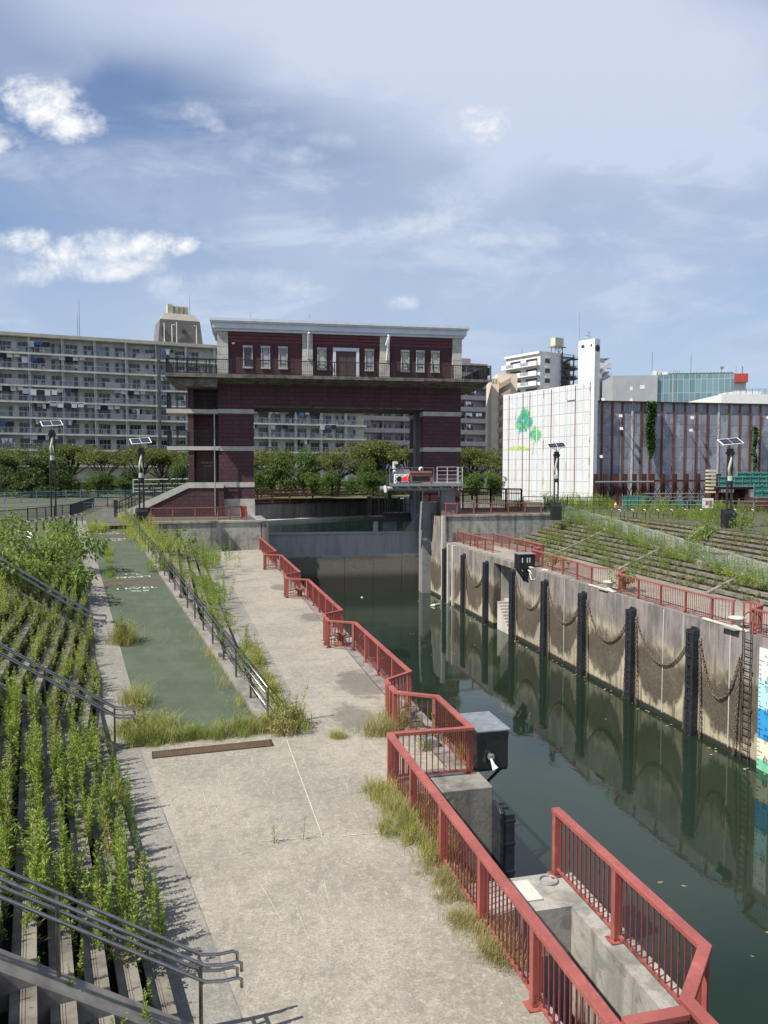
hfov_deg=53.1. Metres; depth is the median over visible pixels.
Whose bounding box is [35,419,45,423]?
laundry
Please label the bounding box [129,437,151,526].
solar lamp
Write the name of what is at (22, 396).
window
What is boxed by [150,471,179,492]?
undergrowth bush
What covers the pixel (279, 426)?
laundry
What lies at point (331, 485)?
undergrowth bush
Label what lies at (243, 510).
red railing
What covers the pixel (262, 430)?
window
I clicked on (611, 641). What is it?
mooring chain
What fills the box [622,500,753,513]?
grey handrail
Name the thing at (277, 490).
brown railing
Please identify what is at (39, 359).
laundry
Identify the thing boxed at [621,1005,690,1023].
red railing
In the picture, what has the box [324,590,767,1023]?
water
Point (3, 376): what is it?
window
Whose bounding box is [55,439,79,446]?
window
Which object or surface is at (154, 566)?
weed clump
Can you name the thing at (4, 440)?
laundry
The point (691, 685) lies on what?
rubber fender
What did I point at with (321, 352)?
window
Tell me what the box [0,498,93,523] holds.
black fence
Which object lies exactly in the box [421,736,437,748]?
utility box
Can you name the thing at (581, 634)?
rubber fender
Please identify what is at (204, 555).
weed clump
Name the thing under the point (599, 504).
bush
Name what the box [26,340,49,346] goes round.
laundry
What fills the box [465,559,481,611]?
mooring chain
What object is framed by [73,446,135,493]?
cherry tree
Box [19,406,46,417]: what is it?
window
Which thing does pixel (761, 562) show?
ramp side
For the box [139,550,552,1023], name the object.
walkway
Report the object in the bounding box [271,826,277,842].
seedling
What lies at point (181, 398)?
window
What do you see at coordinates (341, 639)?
mooring bollard
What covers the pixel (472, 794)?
concrete block
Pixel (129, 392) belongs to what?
laundry
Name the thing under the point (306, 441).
laundry
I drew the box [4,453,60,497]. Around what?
evergreen tree
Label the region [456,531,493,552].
red railing
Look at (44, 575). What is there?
shrub
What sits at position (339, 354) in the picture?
door
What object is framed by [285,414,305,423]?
window
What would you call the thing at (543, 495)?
bush
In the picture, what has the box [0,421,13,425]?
laundry
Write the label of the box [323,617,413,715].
red railing
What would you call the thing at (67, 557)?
stair handrail
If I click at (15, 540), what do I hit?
shrub
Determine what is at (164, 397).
window
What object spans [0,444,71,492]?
cherry tree
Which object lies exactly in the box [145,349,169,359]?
window
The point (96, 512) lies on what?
ground
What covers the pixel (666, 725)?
drifting leaves
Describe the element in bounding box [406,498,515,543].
basin wall
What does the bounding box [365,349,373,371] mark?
window
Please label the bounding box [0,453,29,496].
evergreen tree
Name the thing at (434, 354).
window
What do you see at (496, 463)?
cherry tree
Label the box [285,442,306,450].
window
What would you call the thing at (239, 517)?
red railing
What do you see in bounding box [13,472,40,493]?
undergrowth bush
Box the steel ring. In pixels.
[539,874,558,885]
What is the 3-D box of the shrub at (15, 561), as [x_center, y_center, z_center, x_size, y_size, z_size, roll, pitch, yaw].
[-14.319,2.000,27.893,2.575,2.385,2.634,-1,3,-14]
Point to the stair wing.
(604, 375)
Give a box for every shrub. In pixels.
[0,508,26,550]
[0,513,78,562]
[0,543,30,588]
[2,557,66,594]
[11,534,73,573]
[24,522,111,565]
[40,515,75,535]
[56,561,98,592]
[150,526,197,549]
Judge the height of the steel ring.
0.026 m
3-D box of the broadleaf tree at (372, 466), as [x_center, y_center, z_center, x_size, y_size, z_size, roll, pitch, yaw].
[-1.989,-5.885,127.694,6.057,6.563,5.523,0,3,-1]
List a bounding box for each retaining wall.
[148,515,262,550]
[441,513,555,542]
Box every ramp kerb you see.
[123,519,266,717]
[557,515,767,585]
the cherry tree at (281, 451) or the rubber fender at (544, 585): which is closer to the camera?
the rubber fender at (544, 585)
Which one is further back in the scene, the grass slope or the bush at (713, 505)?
the grass slope
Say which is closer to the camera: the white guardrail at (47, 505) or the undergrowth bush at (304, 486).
the white guardrail at (47, 505)
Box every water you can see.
[268,518,400,532]
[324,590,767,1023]
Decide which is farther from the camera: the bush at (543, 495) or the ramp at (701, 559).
the bush at (543, 495)
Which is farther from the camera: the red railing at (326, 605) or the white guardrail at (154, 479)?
the white guardrail at (154, 479)
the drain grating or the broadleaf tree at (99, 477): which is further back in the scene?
the broadleaf tree at (99, 477)
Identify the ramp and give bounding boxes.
[86,520,253,736]
[565,513,766,581]
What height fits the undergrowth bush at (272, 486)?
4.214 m
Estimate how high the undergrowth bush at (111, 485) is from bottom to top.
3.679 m
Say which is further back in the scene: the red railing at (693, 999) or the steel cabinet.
the steel cabinet
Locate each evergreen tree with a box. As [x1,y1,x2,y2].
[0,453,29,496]
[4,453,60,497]
[42,457,90,497]
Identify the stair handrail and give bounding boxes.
[0,557,106,635]
[0,643,135,742]
[0,866,243,1023]
[27,531,94,575]
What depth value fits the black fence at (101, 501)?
90.85 m
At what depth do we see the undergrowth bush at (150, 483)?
123.79 m
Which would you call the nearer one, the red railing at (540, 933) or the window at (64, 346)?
the red railing at (540, 933)
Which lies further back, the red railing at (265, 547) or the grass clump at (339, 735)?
the red railing at (265, 547)
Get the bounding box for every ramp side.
[73,521,145,745]
[586,513,767,567]
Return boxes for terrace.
[149,532,314,734]
[506,519,767,610]
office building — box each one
[599,375,657,401]
[651,352,733,401]
[690,389,767,403]
[720,366,747,390]
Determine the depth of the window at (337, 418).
167.80 m
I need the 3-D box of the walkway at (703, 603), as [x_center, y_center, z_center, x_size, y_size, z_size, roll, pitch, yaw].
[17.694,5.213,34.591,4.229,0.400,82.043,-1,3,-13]
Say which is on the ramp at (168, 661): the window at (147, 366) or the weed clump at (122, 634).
the weed clump at (122, 634)
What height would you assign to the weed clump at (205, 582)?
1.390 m
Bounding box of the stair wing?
[600,357,611,381]
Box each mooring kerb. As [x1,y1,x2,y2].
[588,584,615,592]
[702,617,749,632]
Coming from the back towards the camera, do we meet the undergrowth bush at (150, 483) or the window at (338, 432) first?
the window at (338, 432)
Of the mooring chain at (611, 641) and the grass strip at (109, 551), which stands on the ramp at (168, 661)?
the grass strip at (109, 551)
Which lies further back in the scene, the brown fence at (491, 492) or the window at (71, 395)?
the window at (71, 395)
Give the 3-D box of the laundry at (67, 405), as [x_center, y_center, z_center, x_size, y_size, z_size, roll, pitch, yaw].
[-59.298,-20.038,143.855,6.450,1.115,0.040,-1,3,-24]
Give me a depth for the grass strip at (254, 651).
25.39 m
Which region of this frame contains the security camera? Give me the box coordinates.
[393,462,397,470]
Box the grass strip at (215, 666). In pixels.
[175,602,259,714]
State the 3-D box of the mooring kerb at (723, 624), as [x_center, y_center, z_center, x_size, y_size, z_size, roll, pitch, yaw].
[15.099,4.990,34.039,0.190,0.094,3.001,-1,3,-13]
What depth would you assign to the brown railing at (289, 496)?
121.51 m
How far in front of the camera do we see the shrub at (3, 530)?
36.91 m
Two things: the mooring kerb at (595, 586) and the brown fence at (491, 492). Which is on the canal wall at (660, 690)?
the mooring kerb at (595, 586)
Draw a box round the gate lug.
[404,513,418,531]
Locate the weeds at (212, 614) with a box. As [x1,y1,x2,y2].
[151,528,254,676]
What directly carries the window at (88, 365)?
in the apartment block at (102, 371)
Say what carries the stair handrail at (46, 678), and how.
on the bank kerb at (19, 973)
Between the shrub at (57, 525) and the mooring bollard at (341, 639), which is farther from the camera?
the shrub at (57, 525)
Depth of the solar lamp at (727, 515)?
57.76 m
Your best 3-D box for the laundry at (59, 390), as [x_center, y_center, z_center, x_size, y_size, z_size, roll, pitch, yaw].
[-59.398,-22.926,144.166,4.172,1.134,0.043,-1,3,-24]
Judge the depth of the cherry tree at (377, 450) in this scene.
130.20 m
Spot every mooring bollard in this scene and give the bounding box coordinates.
[296,588,303,596]
[333,632,346,645]
[597,580,621,590]
[719,615,749,630]
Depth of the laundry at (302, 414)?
162.81 m
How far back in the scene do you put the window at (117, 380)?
149.39 m
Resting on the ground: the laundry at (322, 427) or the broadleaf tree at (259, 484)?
the broadleaf tree at (259, 484)
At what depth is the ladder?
32.51 m
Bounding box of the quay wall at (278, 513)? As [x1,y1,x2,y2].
[255,498,403,522]
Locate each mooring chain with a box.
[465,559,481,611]
[515,576,539,650]
[547,586,576,670]
[586,599,624,697]
[635,616,685,729]
[698,637,741,756]
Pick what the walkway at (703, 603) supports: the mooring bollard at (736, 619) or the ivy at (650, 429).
the mooring bollard at (736, 619)
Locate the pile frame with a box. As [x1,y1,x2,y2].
[593,474,720,504]
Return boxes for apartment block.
[0,294,369,489]
[364,358,486,485]
[486,374,516,485]
[501,337,577,392]
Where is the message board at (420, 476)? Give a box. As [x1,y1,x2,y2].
[409,471,432,482]
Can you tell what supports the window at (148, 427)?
in the apartment block at (102, 371)
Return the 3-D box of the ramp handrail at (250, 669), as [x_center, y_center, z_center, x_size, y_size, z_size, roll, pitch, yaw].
[-12.601,2.720,43.131,0.110,3.442,49.055,-1,3,-23]
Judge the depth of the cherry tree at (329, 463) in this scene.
135.91 m
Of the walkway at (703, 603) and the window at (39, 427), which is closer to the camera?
the walkway at (703, 603)
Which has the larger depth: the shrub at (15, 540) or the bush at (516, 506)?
the bush at (516, 506)
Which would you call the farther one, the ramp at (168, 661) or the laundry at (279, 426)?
the laundry at (279, 426)
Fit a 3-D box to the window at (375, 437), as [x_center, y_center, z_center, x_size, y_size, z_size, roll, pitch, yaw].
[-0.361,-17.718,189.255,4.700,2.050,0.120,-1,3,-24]
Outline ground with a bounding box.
[0,487,767,597]
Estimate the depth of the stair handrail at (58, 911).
8.72 m
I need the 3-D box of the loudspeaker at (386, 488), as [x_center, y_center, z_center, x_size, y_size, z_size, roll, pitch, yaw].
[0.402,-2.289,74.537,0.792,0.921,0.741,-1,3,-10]
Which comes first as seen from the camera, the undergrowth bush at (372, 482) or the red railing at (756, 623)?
the red railing at (756, 623)
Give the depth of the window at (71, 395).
145.18 m
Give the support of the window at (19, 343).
in the apartment block at (102, 371)
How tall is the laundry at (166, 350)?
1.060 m
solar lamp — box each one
[40,420,62,521]
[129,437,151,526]
[547,442,566,519]
[717,438,743,528]
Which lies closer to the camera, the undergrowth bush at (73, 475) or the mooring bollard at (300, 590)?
the mooring bollard at (300, 590)
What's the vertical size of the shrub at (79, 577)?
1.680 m
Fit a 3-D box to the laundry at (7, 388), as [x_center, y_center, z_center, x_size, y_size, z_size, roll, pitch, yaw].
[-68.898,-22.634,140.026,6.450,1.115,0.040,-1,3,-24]
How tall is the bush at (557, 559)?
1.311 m
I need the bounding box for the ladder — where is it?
[739,611,760,763]
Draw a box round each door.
[197,452,217,480]
[333,347,358,376]
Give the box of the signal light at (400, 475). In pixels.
[392,469,409,482]
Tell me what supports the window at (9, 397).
in the apartment block at (102, 371)
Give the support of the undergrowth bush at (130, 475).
on the ground
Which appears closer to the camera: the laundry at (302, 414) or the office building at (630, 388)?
the laundry at (302, 414)
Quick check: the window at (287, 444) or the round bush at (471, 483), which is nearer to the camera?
the round bush at (471, 483)
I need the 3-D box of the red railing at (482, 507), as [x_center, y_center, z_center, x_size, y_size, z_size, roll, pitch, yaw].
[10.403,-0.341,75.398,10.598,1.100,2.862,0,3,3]
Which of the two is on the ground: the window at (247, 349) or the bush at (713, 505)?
the bush at (713, 505)
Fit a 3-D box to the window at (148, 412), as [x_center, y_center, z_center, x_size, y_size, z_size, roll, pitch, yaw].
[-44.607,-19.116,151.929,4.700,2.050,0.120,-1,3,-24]
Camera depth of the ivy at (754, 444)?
100.70 m
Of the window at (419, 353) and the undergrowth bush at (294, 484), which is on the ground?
the undergrowth bush at (294, 484)
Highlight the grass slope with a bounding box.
[0,486,499,499]
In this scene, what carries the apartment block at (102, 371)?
on the ground
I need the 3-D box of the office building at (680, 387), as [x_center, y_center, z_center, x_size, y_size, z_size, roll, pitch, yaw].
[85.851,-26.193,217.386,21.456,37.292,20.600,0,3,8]
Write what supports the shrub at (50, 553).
on the ground
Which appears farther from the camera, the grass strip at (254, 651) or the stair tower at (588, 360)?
the stair tower at (588, 360)
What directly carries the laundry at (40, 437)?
hanging from the apartment block at (102, 371)
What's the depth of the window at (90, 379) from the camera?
147.04 m
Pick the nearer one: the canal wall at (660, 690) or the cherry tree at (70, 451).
the canal wall at (660, 690)
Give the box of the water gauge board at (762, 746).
[756,647,767,773]
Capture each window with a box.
[0,340,10,350]
[0,357,11,367]
[0,373,11,383]
[0,389,12,399]
[0,405,12,416]
[0,422,12,432]
[0,438,13,448]
[17,341,44,352]
[17,358,44,368]
[18,374,45,384]
[18,390,45,401]
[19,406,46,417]
[19,422,46,432]
[19,438,46,448]
[50,343,77,354]
[51,359,77,370]
[51,375,77,386]
[52,392,78,402]
[52,407,78,417]
[52,423,78,433]
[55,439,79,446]
[83,345,108,356]
[83,361,109,372]
[84,377,109,387]
[84,392,109,402]
[84,408,110,418]
[85,423,110,434]
[85,439,110,449]
[114,347,139,357]
[115,363,139,373]
[115,378,139,388]
[115,393,140,403]
[116,409,136,419]
[116,424,140,434]
[116,439,139,449]
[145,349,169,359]
[145,364,165,374]
[145,379,169,389]
[146,395,166,404]
[146,410,170,420]
[146,425,170,435]
[146,440,166,449]
[174,351,198,361]
[175,366,198,372]
[175,396,184,405]
[176,425,187,434]
[176,440,183,444]
[243,345,252,368]
[259,413,280,422]
[259,427,280,437]
[259,442,280,451]
[261,346,270,368]
[278,346,287,369]
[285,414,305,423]
[285,428,306,437]
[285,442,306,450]
[311,415,330,423]
[311,429,330,437]
[311,442,331,451]
[317,347,326,369]
[335,415,355,424]
[335,429,355,438]
[336,443,354,451]
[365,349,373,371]
[374,414,390,415]
[374,424,390,427]
[374,436,390,439]
[395,424,409,428]
[395,436,409,440]
[401,350,409,371]
[416,350,424,372]
[431,351,439,372]
[461,403,472,406]
[461,426,472,429]
[461,437,472,441]
[526,378,536,383]
[630,385,644,400]
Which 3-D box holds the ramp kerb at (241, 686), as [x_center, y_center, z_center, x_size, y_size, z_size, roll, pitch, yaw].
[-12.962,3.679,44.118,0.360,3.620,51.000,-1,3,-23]
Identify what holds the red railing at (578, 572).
on the walkway at (703, 603)
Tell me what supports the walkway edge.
on the walkway at (379, 946)
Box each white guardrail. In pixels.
[0,502,92,516]
[133,478,188,492]
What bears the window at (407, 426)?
in the apartment block at (393, 427)
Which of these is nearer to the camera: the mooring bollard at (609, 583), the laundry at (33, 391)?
the mooring bollard at (609, 583)
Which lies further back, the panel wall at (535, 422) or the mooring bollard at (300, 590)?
the panel wall at (535, 422)
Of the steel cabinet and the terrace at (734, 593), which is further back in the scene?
the terrace at (734, 593)
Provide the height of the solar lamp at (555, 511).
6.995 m
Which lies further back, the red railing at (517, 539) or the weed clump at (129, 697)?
the red railing at (517, 539)
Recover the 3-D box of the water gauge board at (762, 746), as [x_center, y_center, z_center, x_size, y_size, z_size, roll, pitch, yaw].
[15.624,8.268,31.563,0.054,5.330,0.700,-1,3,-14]
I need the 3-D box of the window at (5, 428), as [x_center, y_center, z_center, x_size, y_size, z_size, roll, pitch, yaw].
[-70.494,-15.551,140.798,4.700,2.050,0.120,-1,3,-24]
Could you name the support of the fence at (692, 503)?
on the ground
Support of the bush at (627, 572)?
on the walkway at (703, 603)
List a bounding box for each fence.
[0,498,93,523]
[93,495,107,506]
[462,488,521,510]
[523,496,766,510]
[622,493,704,508]
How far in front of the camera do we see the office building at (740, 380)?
238.50 m
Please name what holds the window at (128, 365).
in the apartment block at (102, 371)
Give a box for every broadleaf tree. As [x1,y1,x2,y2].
[31,446,65,489]
[87,470,112,495]
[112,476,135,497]
[163,457,188,488]
[254,469,268,498]
[262,449,295,495]
[288,447,323,491]
[354,457,388,494]
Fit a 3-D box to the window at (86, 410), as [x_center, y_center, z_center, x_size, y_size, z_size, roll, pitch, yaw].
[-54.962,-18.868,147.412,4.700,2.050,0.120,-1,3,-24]
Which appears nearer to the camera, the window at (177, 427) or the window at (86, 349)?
the window at (86, 349)
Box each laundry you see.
[0,353,19,357]
[0,386,22,390]
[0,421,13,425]
[1,438,11,442]
[20,356,43,362]
[22,389,56,395]
[23,435,57,439]
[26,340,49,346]
[34,403,48,408]
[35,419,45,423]
[48,401,83,407]
[51,356,84,360]
[57,388,77,392]
[61,420,75,424]
[87,405,119,409]
[114,388,145,394]
[127,408,142,413]
[156,348,173,353]
[271,425,287,428]
[289,412,319,415]
[298,440,309,443]
[320,424,335,429]
[466,413,481,416]
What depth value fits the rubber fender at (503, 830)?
16.46 m
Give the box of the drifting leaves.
[433,596,767,956]
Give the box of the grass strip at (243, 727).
[101,706,276,747]
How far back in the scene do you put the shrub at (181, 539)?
53.29 m
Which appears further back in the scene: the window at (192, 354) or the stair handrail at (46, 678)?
the window at (192, 354)
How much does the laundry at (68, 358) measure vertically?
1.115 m
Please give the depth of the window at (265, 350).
73.52 m
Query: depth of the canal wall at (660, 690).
40.84 m
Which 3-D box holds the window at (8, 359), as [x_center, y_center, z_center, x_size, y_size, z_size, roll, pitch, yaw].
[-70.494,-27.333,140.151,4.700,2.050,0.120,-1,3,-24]
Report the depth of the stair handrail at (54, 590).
27.96 m
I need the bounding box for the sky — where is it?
[0,0,767,498]
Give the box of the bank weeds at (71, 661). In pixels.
[0,524,100,724]
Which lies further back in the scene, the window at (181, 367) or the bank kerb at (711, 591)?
the window at (181, 367)
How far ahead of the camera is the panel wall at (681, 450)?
99.23 m
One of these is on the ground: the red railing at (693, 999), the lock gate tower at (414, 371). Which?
the lock gate tower at (414, 371)
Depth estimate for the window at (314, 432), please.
165.26 m
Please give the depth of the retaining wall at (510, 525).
75.00 m
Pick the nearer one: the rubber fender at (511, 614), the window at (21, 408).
the rubber fender at (511, 614)
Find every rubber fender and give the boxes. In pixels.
[442,547,446,601]
[460,553,465,611]
[482,560,488,623]
[492,800,515,880]
[508,569,515,637]
[539,579,548,655]
[576,591,586,675]
[624,606,636,702]
[683,626,699,735]
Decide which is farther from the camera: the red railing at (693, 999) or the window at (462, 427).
the window at (462, 427)
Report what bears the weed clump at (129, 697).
on the ramp at (168, 661)
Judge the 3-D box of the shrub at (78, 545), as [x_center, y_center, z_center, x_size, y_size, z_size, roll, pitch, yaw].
[-17.040,1.764,41.850,3.298,2.366,4.602,-5,6,-58]
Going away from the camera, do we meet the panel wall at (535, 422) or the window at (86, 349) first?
the panel wall at (535, 422)
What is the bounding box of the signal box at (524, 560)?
[514,552,548,581]
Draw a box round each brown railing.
[254,488,377,496]
[254,490,408,504]
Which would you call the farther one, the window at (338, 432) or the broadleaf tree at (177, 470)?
the window at (338, 432)
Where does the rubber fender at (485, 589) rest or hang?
attached to the canal wall at (660, 690)
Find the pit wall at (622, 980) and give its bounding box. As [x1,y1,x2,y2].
[471,871,681,1023]
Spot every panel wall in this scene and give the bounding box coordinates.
[502,380,597,504]
[597,400,767,503]
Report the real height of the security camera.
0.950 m
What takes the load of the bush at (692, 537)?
on the ramp at (701, 559)
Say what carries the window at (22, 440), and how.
in the apartment block at (102, 371)
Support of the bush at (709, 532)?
on the ramp at (701, 559)
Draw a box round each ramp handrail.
[125,510,268,714]
[561,504,767,582]
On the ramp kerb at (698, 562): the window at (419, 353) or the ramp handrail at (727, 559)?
the ramp handrail at (727, 559)
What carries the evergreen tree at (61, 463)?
on the ground
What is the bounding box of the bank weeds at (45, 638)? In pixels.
[8,569,90,711]
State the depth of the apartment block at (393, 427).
196.49 m
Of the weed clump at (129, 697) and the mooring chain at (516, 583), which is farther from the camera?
the mooring chain at (516, 583)
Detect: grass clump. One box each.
[80,514,109,532]
[110,505,184,552]
[326,726,349,740]
[350,698,418,740]
[357,768,466,871]
[415,857,526,976]
[450,742,464,765]
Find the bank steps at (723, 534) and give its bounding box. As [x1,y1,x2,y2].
[583,511,767,562]
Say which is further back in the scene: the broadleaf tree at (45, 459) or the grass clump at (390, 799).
the broadleaf tree at (45, 459)
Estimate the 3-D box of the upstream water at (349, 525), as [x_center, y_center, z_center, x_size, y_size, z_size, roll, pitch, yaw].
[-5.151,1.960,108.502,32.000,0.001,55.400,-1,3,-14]
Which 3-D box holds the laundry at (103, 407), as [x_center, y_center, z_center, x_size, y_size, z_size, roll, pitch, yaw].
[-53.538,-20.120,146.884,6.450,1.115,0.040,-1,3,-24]
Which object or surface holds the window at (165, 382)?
in the apartment block at (102, 371)
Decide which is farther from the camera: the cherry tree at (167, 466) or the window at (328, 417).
the window at (328, 417)
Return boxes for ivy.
[644,400,657,458]
[750,426,759,471]
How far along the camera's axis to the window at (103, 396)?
147.32 m
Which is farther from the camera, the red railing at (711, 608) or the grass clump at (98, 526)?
the grass clump at (98, 526)
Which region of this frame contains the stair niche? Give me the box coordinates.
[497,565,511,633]
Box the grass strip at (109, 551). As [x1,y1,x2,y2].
[98,544,120,584]
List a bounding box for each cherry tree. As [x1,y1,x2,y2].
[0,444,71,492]
[36,443,98,492]
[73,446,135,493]
[106,445,162,486]
[120,448,187,492]
[147,444,187,468]
[254,446,297,474]
[254,450,281,473]
[312,449,368,487]
[313,438,393,490]
[352,439,409,493]
[379,444,409,468]
[461,446,502,494]
[461,447,502,478]
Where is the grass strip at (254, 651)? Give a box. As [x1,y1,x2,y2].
[241,631,291,712]
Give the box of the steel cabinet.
[459,711,511,781]
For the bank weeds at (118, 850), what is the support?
on the bank steps at (124, 981)
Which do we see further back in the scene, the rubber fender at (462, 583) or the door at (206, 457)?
the door at (206, 457)
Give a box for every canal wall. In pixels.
[255,513,562,1023]
[431,514,767,766]
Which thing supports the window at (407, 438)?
in the apartment block at (393, 427)
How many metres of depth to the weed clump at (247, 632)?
30.26 m
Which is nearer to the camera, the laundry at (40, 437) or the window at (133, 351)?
the laundry at (40, 437)
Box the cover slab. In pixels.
[511,879,542,902]
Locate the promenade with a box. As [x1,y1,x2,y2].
[72,500,137,525]
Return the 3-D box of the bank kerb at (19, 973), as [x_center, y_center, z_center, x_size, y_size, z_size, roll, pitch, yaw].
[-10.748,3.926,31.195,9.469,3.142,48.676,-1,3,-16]
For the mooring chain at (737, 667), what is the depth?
34.24 m
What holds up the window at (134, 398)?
in the apartment block at (102, 371)
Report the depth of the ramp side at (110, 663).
27.02 m
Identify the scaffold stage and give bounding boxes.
[703,470,767,510]
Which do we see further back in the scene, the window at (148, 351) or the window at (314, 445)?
the window at (314, 445)
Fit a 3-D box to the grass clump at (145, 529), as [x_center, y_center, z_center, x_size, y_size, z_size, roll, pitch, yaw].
[-18.653,0.864,58.406,4.806,2.511,21.099,-1,3,-23]
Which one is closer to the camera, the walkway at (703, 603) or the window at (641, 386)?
the walkway at (703, 603)
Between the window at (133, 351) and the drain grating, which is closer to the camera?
the drain grating
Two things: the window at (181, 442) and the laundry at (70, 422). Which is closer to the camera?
the laundry at (70, 422)
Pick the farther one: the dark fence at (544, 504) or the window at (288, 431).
the window at (288, 431)
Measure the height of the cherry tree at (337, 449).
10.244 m
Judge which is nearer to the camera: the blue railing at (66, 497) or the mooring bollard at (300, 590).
the mooring bollard at (300, 590)
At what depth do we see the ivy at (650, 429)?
97.43 m
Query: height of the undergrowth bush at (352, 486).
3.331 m
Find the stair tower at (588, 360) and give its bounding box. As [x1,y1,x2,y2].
[578,311,599,399]
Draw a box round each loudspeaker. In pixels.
[384,485,390,492]
[487,752,497,769]
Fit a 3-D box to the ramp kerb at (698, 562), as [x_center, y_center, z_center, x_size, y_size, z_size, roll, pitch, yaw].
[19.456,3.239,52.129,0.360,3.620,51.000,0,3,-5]
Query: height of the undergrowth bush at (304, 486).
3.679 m
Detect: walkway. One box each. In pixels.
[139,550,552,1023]
[451,541,767,633]
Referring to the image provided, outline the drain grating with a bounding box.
[152,739,273,758]
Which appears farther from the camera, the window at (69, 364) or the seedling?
the window at (69, 364)
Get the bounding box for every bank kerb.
[0,545,252,1023]
[556,524,767,593]
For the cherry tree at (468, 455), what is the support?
on the ground
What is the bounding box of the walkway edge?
[109,744,242,1023]
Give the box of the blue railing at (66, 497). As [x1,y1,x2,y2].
[0,489,168,503]
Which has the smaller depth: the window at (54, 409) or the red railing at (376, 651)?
the red railing at (376, 651)
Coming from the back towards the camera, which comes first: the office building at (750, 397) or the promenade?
the office building at (750, 397)
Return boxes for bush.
[0,475,19,493]
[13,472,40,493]
[56,473,81,492]
[77,478,96,494]
[98,474,122,492]
[109,470,142,494]
[134,477,163,494]
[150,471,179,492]
[255,472,277,492]
[283,478,300,491]
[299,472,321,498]
[301,474,325,493]
[318,470,351,495]
[342,476,364,493]
[356,471,387,495]
[385,479,406,494]
[460,471,483,499]
[460,472,484,493]
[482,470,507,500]
[510,497,524,507]
[532,491,552,502]
[543,548,571,566]
[590,494,613,509]
[608,568,636,587]
[683,532,707,548]
[692,519,719,541]
[705,501,725,515]
[729,513,754,530]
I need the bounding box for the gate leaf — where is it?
[269,531,418,591]
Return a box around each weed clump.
[100,612,143,646]
[104,698,187,744]
[105,497,137,507]
[106,675,157,708]
[143,542,176,571]
[165,528,243,571]
[184,568,234,621]
[239,623,250,650]
[251,685,316,738]
[405,701,442,751]
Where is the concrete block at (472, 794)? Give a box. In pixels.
[399,766,492,883]
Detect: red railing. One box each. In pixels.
[150,506,241,521]
[241,505,246,519]
[259,537,276,568]
[263,553,300,595]
[284,576,343,643]
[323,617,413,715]
[384,732,621,1023]
[388,685,475,782]
[436,502,542,514]
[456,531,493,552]
[474,533,544,557]
[532,546,620,584]
[547,807,718,1023]
[616,569,735,623]
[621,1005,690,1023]
[742,601,767,635]
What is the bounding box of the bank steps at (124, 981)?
[0,518,178,1023]
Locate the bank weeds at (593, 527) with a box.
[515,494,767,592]
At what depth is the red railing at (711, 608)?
38.13 m
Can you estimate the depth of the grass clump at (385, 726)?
20.21 m
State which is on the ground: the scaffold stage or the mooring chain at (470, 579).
the scaffold stage
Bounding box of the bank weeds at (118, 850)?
[0,665,169,1023]
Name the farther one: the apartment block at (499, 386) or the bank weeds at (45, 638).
the apartment block at (499, 386)
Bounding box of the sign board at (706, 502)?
[702,498,712,507]
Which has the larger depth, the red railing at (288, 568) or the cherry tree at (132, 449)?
the cherry tree at (132, 449)
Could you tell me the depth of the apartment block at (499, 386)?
204.93 m
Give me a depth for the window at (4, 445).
141.37 m
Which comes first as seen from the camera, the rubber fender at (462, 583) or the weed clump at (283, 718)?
the weed clump at (283, 718)
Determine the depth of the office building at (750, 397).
184.09 m
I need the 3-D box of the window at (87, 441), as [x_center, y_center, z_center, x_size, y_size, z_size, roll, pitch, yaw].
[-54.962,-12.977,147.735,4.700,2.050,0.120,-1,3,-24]
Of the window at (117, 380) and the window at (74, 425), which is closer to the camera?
the window at (74, 425)
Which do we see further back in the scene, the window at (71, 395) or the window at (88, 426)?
the window at (88, 426)
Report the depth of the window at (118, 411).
149.43 m
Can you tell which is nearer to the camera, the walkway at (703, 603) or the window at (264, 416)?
the walkway at (703, 603)
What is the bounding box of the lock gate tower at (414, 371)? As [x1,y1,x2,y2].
[114,314,491,592]
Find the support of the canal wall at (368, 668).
on the ground

